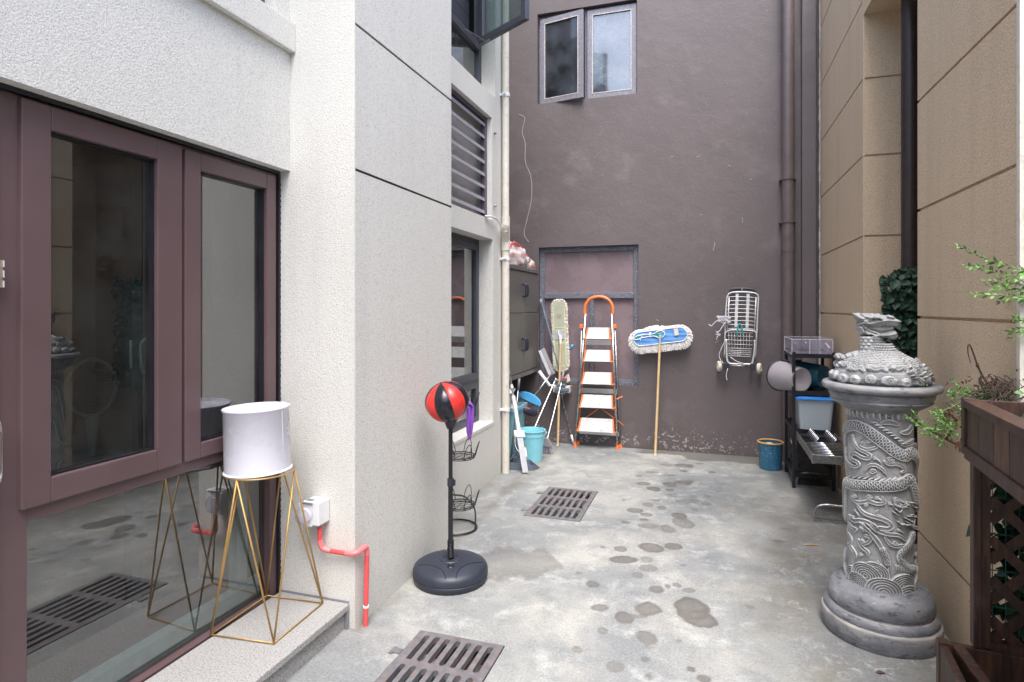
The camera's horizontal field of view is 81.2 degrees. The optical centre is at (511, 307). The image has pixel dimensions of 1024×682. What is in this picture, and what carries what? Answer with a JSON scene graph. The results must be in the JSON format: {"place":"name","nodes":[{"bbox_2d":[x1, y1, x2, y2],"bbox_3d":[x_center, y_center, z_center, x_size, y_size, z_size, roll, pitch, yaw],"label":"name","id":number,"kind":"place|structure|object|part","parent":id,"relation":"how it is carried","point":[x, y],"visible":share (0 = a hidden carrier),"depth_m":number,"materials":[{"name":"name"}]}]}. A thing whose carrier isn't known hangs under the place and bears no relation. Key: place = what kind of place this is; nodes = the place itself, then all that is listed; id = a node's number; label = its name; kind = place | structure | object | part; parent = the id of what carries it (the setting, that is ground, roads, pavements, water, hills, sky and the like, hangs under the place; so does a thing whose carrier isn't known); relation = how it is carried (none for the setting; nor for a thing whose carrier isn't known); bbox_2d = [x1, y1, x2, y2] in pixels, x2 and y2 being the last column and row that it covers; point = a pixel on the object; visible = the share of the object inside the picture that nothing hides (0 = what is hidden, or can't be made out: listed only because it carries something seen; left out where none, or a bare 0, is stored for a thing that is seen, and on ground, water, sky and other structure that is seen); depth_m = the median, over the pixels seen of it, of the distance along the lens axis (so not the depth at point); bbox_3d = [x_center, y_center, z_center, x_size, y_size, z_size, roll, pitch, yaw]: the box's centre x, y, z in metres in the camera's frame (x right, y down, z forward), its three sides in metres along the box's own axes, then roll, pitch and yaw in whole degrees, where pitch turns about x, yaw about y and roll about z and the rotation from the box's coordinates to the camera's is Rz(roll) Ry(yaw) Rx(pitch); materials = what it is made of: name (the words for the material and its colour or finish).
{"place":"outdoors","nodes":[
{"label":"outdoors","id":0,"kind":"place"},
{"bbox_2d":[509,402,527,456],"bbox_3d":[-0.059,1.237,6.179,0.355,0.526,0.444,0,0,18],"label":"storage bin","id":1,"kind":"object","parent":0,"point":[521,414],"visible":0.23,"depth_m":6.01,"materials":[{"name":"plastic"}]},
{"bbox_2d":[509,386,515,407],"bbox_3d":[-0.098,0.895,5.949,0.240,0.200,0.300,0,0,7],"label":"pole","id":2,"kind":"object","parent":1,"relation":"on","point":[510,395],"visible":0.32,"depth_m":5.87,"materials":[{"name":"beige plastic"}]},
{"bbox_2d":[518,406,537,416],"bbox_3d":[0.167,1.082,6.249,0.239,0.129,0.093,0,0,-29],"label":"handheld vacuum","id":3,"kind":"object","parent":1,"relation":"on","point":[530,412],"visible":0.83,"depth_m":6.22,"materials":[{"name":"black plastic"}]},
{"bbox_2d":[515,369,554,412],"bbox_3d":[0.286,0.881,6.417,0.538,0.496,0.205,0,0,-19],"label":"wide broom","id":4,"kind":"object","parent":1,"relation":"on","point":[533,399],"visible":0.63,"depth_m":6.35,"materials":[{"name":"plastic"}]},
{"bbox_2d":[285,442,948,681],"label":"ground","id":5,"kind":"structure","parent":0,"point":[668,566],"depth_m":3.22,"materials":[{"name":"concrete"}]},
{"bbox_2d":[145,589,348,681],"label":"granite step","id":6,"kind":"object","parent":5,"relation":"on","point":[289,654],"visible":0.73,"depth_m":2.48,"materials":[{"name":"grey stone"}]},
{"bbox_2d":[210,465,322,643],"bbox_3d":[-1.078,1.041,2.642,0.322,0.676,0.401,0,0,18],"label":"plant stand","id":7,"kind":"object","parent":6,"relation":"on","point":[237,487],"visible":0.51,"depth_m":2.58,"materials":[{"name":"gold metal"}]},
{"bbox_2d":[221,402,292,478],"bbox_3d":[-1.103,0.565,2.586,0.282,0.276,0.282,-2,0,18],"label":"planter pot","id":8,"kind":"object","parent":7,"relation":"on","point":[256,440],"visible":1,"depth_m":2.48,"materials":[{"name":"white ceramic"}]},
{"bbox_2d":[0,0,528,681],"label":"cream building","id":9,"kind":"structure","parent":5,"relation":"on","point":[344,156],"depth_m":2.83,"materials":[{"name":"paint"}]},
{"bbox_2d":[0,260,4,482],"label":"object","id":10,"kind":"structure","parent":9,"relation":"in","point":[2,262],"depth_m":1.73,"materials":[{"name":"silver metal"}]},
{"bbox_2d":[63,358,117,456],"bbox_3d":[-1.735,0.418,2.467,0.052,0.423,0.226,0,0,18],"label":"bug racket","id":11,"kind":"object","parent":9,"relation":"in","point":[91,422],"visible":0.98,"depth_m":2.45,"materials":[{"name":"plastic"}]},
{"bbox_2d":[0,90,275,681],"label":"window","id":12,"kind":"structure","parent":9,"relation":"in","point":[29,489],"depth_m":2.10,"materials":[{"name":"brown metal"}]},
{"bbox_2d":[125,156,210,627],"bbox_3d":[-1.524,0.295,2.601,0.160,2.050,0.531,0,0,1],"label":"window frame","id":13,"kind":"structure","parent":9,"relation":"attached to","point":[137,611],"depth_m":2.50,"materials":[{"name":"metal"}]},
{"bbox_2d":[295,496,328,526],"bbox_3d":[-0.935,0.954,2.787,0.111,0.115,0.125,0,0,18],"label":"socket box","id":14,"kind":"object","parent":9,"relation":"attached to","point":[316,510],"visible":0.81,"depth_m":2.76,"materials":[{"name":"white plastic"}]},
{"bbox_2d":[317,526,369,626],"bbox_3d":[-0.787,1.268,2.784,0.241,0.486,0.085,0,0,-11],"label":"red conduit","id":15,"kind":"object","parent":9,"relation":"attached to","point":[347,553],"visible":1,"depth_m":2.81,"materials":[{"name":"plastic"}]},
{"bbox_2d":[451,232,478,432],"bbox_3d":[-0.491,0.197,4.730,0.068,1.595,1.177,0,0,18],"label":"window","id":16,"kind":"structure","parent":9,"relation":"in","point":[469,381],"depth_m":5.18,"materials":[{"name":"grey metal"}]},
{"bbox_2d":[451,0,528,83],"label":"window","id":17,"kind":"structure","parent":9,"relation":"in","point":[474,40],"depth_m":5.13,"materials":[{"name":"black metal"}]},
{"bbox_2d":[500,0,509,473],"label":"cream downpipe","id":18,"kind":"object","parent":9,"relation":"attached to","point":[505,240],"visible":0.99,"depth_m":5.41,"materials":[{"name":"plastic"}]},
{"bbox_2d":[485,215,504,233],"bbox_3d":[-0.148,-0.729,5.202,0.033,0.130,0.352,0,0,27],"label":"drain hose","id":19,"kind":"object","parent":18,"relation":"attached to","point":[497,220],"visible":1,"depth_m":5.24,"materials":[{"name":"white plastic"}]},
{"bbox_2d":[375,630,504,681],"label":"drain grate","id":20,"kind":"object","parent":5,"relation":"in","point":[425,656],"visible":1,"depth_m":2.55,"materials":[{"name":"metal"}]},
{"bbox_2d":[413,381,487,595],"bbox_3d":[-0.340,0.952,3.308,0.413,1.096,0.413,0,0,18],"label":"punching ball","id":21,"kind":"object","parent":5,"relation":"on","point":[450,570],"visible":1,"depth_m":3.22,"materials":[{"name":"black plastic"}]},
{"bbox_2d":[453,390,479,535],"bbox_3d":[-0.381,0.975,4.058,0.310,1.050,0.302,0,0,18],"label":"basket stand","id":22,"kind":"object","parent":5,"relation":"on","point":[473,504],"visible":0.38,"depth_m":4.04,"materials":[{"name":"black metal"}]},
{"bbox_2d":[466,400,474,440],"bbox_3d":[-0.325,0.736,3.940,0.161,0.284,0.040,0,0,-12],"label":"rag","id":23,"kind":"object","parent":22,"relation":"hanging from","point":[470,412],"visible":0.55,"depth_m":3.95,"materials":[{"name":"purple fabric"}]},
{"bbox_2d":[509,367,527,472],"bbox_3d":[0.029,0.930,5.525,0.355,1.121,0.099,0,0,45],"label":"squeeze mop","id":24,"kind":"object","parent":5,"relation":"on","point":[519,433],"visible":0.97,"depth_m":5.46,"materials":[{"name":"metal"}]},
{"bbox_2d":[509,378,538,470],"bbox_3d":[0.110,1.089,5.632,0.300,0.825,0.244,0,0,5],"label":"dustpan","id":25,"kind":"object","parent":5,"relation":"on","point":[514,463],"visible":0.84,"depth_m":5.63,"materials":[{"name":"plastic"}]},
{"bbox_2d":[515,427,546,462],"bbox_3d":[0.190,1.350,5.897,0.302,0.300,0.290,0,0,18],"label":"bucket","id":26,"kind":"object","parent":5,"relation":"on","point":[533,439],"visible":0.66,"depth_m":5.79,"materials":[{"name":"teal plastic"}]},
{"bbox_2d":[534,348,556,426],"bbox_3d":[0.336,0.860,6.417,0.211,0.838,0.413,0,0,18],"label":"floor brush","id":27,"kind":"object","parent":5,"relation":"on","point":[546,364],"visible":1,"depth_m":6.55,"materials":[{"name":"plastic"}]},
{"bbox_2d":[539,299,563,408],"bbox_3d":[0.455,0.696,6.660,0.297,1.594,0.245,0,0,18],"label":"grey pole","id":28,"kind":"object","parent":5,"relation":"on","point":[545,317],"visible":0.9,"depth_m":6.60,"materials":[{"name":"metal"}]},
{"bbox_2d":[553,377,570,394],"bbox_3d":[0.546,0.850,6.516,0.180,0.180,0.120,0,0,18],"label":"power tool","id":29,"kind":"object","parent":28,"relation":"attached to","point":[565,388],"visible":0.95,"depth_m":6.48,"materials":[{"name":"plastic"}]},
{"bbox_2d":[565,344,573,382],"bbox_3d":[0.603,0.617,6.562,0.156,0.440,0.027,0,0,18],"label":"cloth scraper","id":30,"kind":"object","parent":28,"relation":"hanging from","point":[567,375],"visible":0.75,"depth_m":6.54,"materials":[{"name":"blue plastic"}]},
{"bbox_2d":[543,372,564,453],"bbox_3d":[0.483,1.065,6.326,0.137,0.867,0.514,0,0,36],"label":"corner broom","id":31,"kind":"object","parent":5,"relation":"on","point":[547,445],"visible":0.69,"depth_m":6.16,"materials":[{"name":"plastic"}]},
{"bbox_2d":[521,487,597,521],"bbox_3d":[0.377,1.671,4.598,0.478,0.358,0.760,0,0,18],"label":"drain grate","id":32,"kind":"object","parent":5,"relation":"in","point":[567,504],"visible":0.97,"depth_m":4.57,"materials":[{"name":"metal"}]},
{"bbox_2d":[550,299,569,446],"bbox_3d":[0.531,0.698,6.562,0.173,1.600,0.207,0,0,-19],"label":"dust mop","id":33,"kind":"object","parent":5,"relation":"on","point":[559,323],"visible":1,"depth_m":6.54,"materials":[{"name":"beige fabric"}]},
{"bbox_2d":[557,382,573,444],"bbox_3d":[0.593,1.158,6.569,0.209,0.684,0.025,0,0,28],"label":"extension pole","id":34,"kind":"object","parent":5,"relation":"on","point":[571,435],"visible":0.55,"depth_m":6.55,"materials":[{"name":"metal"}]},
{"bbox_2d":[573,295,623,449],"bbox_3d":[0.928,0.682,6.399,0.539,1.635,0.182,0,0,18],"label":"step ladder","id":35,"kind":"object","parent":5,"relation":"on","point":[595,426],"visible":1,"depth_m":6.36,"materials":[{"name":"metal"}]},
{"bbox_2d":[628,325,692,455],"bbox_3d":[1.513,0.835,6.129,0.660,1.329,0.220,0,0,18],"label":"dust mop","id":36,"kind":"object","parent":5,"relation":"on","point":[655,339],"visible":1,"depth_m":6.16,"materials":[{"name":"blue fabric"}]},
{"bbox_2d":[509,0,819,456],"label":"brown building","id":37,"kind":"structure","parent":5,"relation":"on","point":[645,161],"depth_m":6.27,"materials":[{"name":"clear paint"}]},
{"bbox_2d":[509,265,538,381],"bbox_3d":[-0.064,0.147,6.202,0.468,1.125,1.162,0,0,18],"label":"metal cabinet","id":38,"kind":"object","parent":37,"relation":"attached to","point":[523,322],"visible":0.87,"depth_m":6.13,"materials":[{"name":"grey metal"}]},
{"bbox_3d":[0.051,0.355,5.901,0.062,0.600,0.542,0,0,18],"label":"door","id":39,"kind":"part","parent":38,"relation":"part of","materials":[{"name":"metal"}]},
{"bbox_3d":[0.051,-0.162,5.901,0.062,0.421,0.542,0,0,18],"label":"door","id":40,"kind":"part","parent":38,"relation":"part of","materials":[{"name":"metal"}]},
{"bbox_2d":[509,241,534,268],"bbox_3d":[0.015,-0.556,6.230,0.272,0.266,1.106,0,0,18],"label":"plastic bag","id":41,"kind":"object","parent":38,"relation":"on","point":[518,257],"visible":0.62,"depth_m":6.12,"materials":[{"name":"white plastic"}]},
{"bbox_3d":[0.222,0.355,6.420,0.062,0.600,0.542,0,0,18],"label":"door","id":42,"kind":"part","parent":38,"relation":"part of","materials":[{"name":"metal"}]},
{"bbox_3d":[0.222,-0.162,6.420,0.062,0.421,0.542,0,0,18],"label":"door","id":43,"kind":"part","parent":38,"relation":"part of","materials":[{"name":"metal"}]},
{"bbox_2d":[539,2,636,103],"bbox_3d":[0.817,-2.795,6.566,1.102,1.010,0.176,0,0,18],"label":"window","id":44,"kind":"structure","parent":37,"relation":"in","point":[561,36],"depth_m":6.57,"materials":[{"name":"white metal"}]},
{"bbox_2d":[716,287,761,373],"bbox_3d":[2.274,0.223,5.976,0.431,0.862,0.113,0,0,18],"label":"shopping trolley","id":45,"kind":"object","parent":37,"relation":"attached to","point":[752,366],"visible":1,"depth_m":5.96,"materials":[{"name":"metal"}]},
{"bbox_2d":[709,316,742,378],"bbox_3d":[2.143,0.402,5.985,0.330,0.649,0.025,0,0,18],"label":"rope","id":46,"kind":"object","parent":45,"relation":"attached to","point":[727,320],"visible":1,"depth_m":5.98,"materials":[{"name":"white fabric"}]},
{"bbox_2d":[779,0,796,461],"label":"brown downpipe","id":47,"kind":"object","parent":37,"relation":"attached to","point":[787,180],"visible":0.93,"depth_m":5.79,"materials":[{"name":"plastic"}]},
{"bbox_2d":[757,438,783,470],"bbox_3d":[2.413,1.371,5.575,0.234,0.258,0.234,0,0,18],"label":"waste bin","id":48,"kind":"object","parent":5,"relation":"on","point":[770,454],"visible":1,"depth_m":5.50,"materials":[{"name":"blue plastic"}]},
{"bbox_2d":[785,349,835,490],"bbox_3d":[2.573,0.932,5.180,0.325,1.135,0.530,0,0,18],"label":"shelf rack","id":49,"kind":"object","parent":5,"relation":"on","point":[791,425],"visible":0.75,"depth_m":4.97,"materials":[{"name":"black metal"}]},
{"bbox_2d":[766,359,811,390],"bbox_3d":[2.387,0.588,5.125,0.275,0.282,0.279,0,0,-13],"label":"bucket","id":50,"kind":"object","parent":49,"relation":"on","point":[779,375],"visible":0.96,"depth_m":5.06,"materials":[{"name":"beige plastic"}]},
{"bbox_2d":[784,336,832,353],"bbox_3d":[2.562,0.324,5.181,0.310,0.128,0.520,0,0,18],"label":"clear tray","id":51,"kind":"object","parent":49,"relation":"on","point":[826,345],"visible":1,"depth_m":5.14,"materials":[{"name":"plastic"}]},
{"bbox_2d":[791,360,829,387],"bbox_3d":[2.598,0.594,5.201,0.269,0.269,0.269,0,0,-27],"label":"bucket","id":52,"kind":"object","parent":49,"relation":"on","point":[819,373],"visible":0.57,"depth_m":5.09,"materials":[{"name":"teal plastic"}]},
{"bbox_2d":[790,430,831,473],"bbox_3d":[2.565,1.229,5.187,0.303,0.310,0.462,0,0,18],"label":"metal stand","id":53,"kind":"object","parent":49,"relation":"on","point":[803,463],"visible":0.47,"depth_m":4.99,"materials":[{"name":"black metal"}]},
{"bbox_3d":[2.515,1.229,4.968,0.248,0.290,0.007,0,0,18],"label":"door","id":54,"kind":"part","parent":53,"relation":"part of","materials":[{"name":"black metal"}]},
{"bbox_3d":[2.588,1.008,5.170,0.260,0.008,0.440,0,0,18],"label":"rusty board","id":55,"kind":"object","parent":49,"relation":"on","visible":0},
{"bbox_2d":[795,395,833,430],"bbox_3d":[2.545,0.869,5.058,0.300,0.268,0.380,0,0,18],"label":"lidded box","id":56,"kind":"object","parent":55,"relation":"on","point":[814,412],"visible":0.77,"depth_m":4.91,"materials":[{"name":"plastic"}]},
{"bbox_2d":[796,428,846,524],"bbox_3d":[2.389,1.239,4.549,0.323,0.522,0.904,0,0,18],"label":"dish rack","id":57,"kind":"object","parent":5,"relation":"on","point":[826,449],"visible":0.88,"depth_m":4.46,"materials":[{"name":"metal"}]},
{"bbox_2d":[821,377,943,658],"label":"stone column","id":58,"kind":"structure","parent":5,"relation":"on","point":[878,598],"depth_m":2.66,"materials":[{"name":"grey stone"}]},
{"bbox_2d":[829,313,934,386],"bbox_3d":[1.714,0.186,2.779,0.417,0.328,0.417,0,0,18],"label":"dragon statue","id":59,"kind":"object","parent":58,"relation":"on","point":[874,360],"visible":1,"depth_m":2.71,"materials":[{"name":"stone"}]},
{"bbox_2d":[879,265,917,543],"bbox_3d":[2.565,0.595,3.780,0.455,1.811,0.315,0,0,18],"label":"climbing ivy","id":60,"kind":"object","parent":5,"relation":"on","point":[899,299],"visible":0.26,"depth_m":3.73,"materials":[{"name":"green plant"}]},
{"bbox_2d":[901,0,917,541],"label":"dark pipe","id":61,"kind":"object","parent":5,"relation":"on","point":[909,132],"visible":0.44,"depth_m":3.84,"materials":[{"name":"plastic"}]},
{"bbox_2d":[818,0,1023,645],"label":"tan building","id":62,"kind":"structure","parent":5,"relation":"on","point":[971,125],"depth_m":2.81,"materials":[{"name":"paint"}]},
{"bbox_2d":[936,637,1023,681],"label":"planter","id":63,"kind":"object","parent":5,"relation":"on","point":[957,662],"visible":1,"depth_m":2.01,"materials":[{"name":"brown wood"}]},
{"bbox_2d":[961,397,1023,656],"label":"trellis planter","id":64,"kind":"object","parent":63,"relation":"on","point":[992,442],"visible":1,"depth_m":2.01,"materials":[{"name":"brown wood"}]},
{"bbox_2d":[903,378,1003,452],"bbox_3d":[1.631,0.391,2.192,0.412,0.284,0.154,0,0,3],"label":"trailing plant","id":65,"kind":"object","parent":64,"relation":"in","point":[940,418],"visible":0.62,"depth_m":2.17,"materials":[{"name":"green plant"}]},
{"bbox_2d":[926,344,1023,416],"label":"dead twigs","id":66,"kind":"object","parent":64,"relation":"in","point":[1000,388],"visible":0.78,"depth_m":2.13,"materials":[{"name":"brown plant"}]},
{"bbox_2d":[955,243,1023,417],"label":"shrub","id":67,"kind":"object","parent":64,"relation":"in","point":[1020,274],"visible":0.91,"depth_m":2.06,"materials":[{"name":"green plant"}]},
{"bbox_2d":[991,484,1019,639],"bbox_3d":[2.065,1.020,1.869,0.947,0.919,0.004,0,0,24],"label":"lattice","id":68,"kind":"object","parent":64,"relation":"attached to","point":[1005,571],"visible":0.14,"depth_m":2.04,"materials":[{"name":"brown wood"}]},
{"bbox_2d":[966,483,1023,643],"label":"shade plant","id":69,"kind":"object","parent":5,"relation":"on","point":[999,491],"visible":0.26,"depth_m":2.05,"materials":[{"name":"green plant"}]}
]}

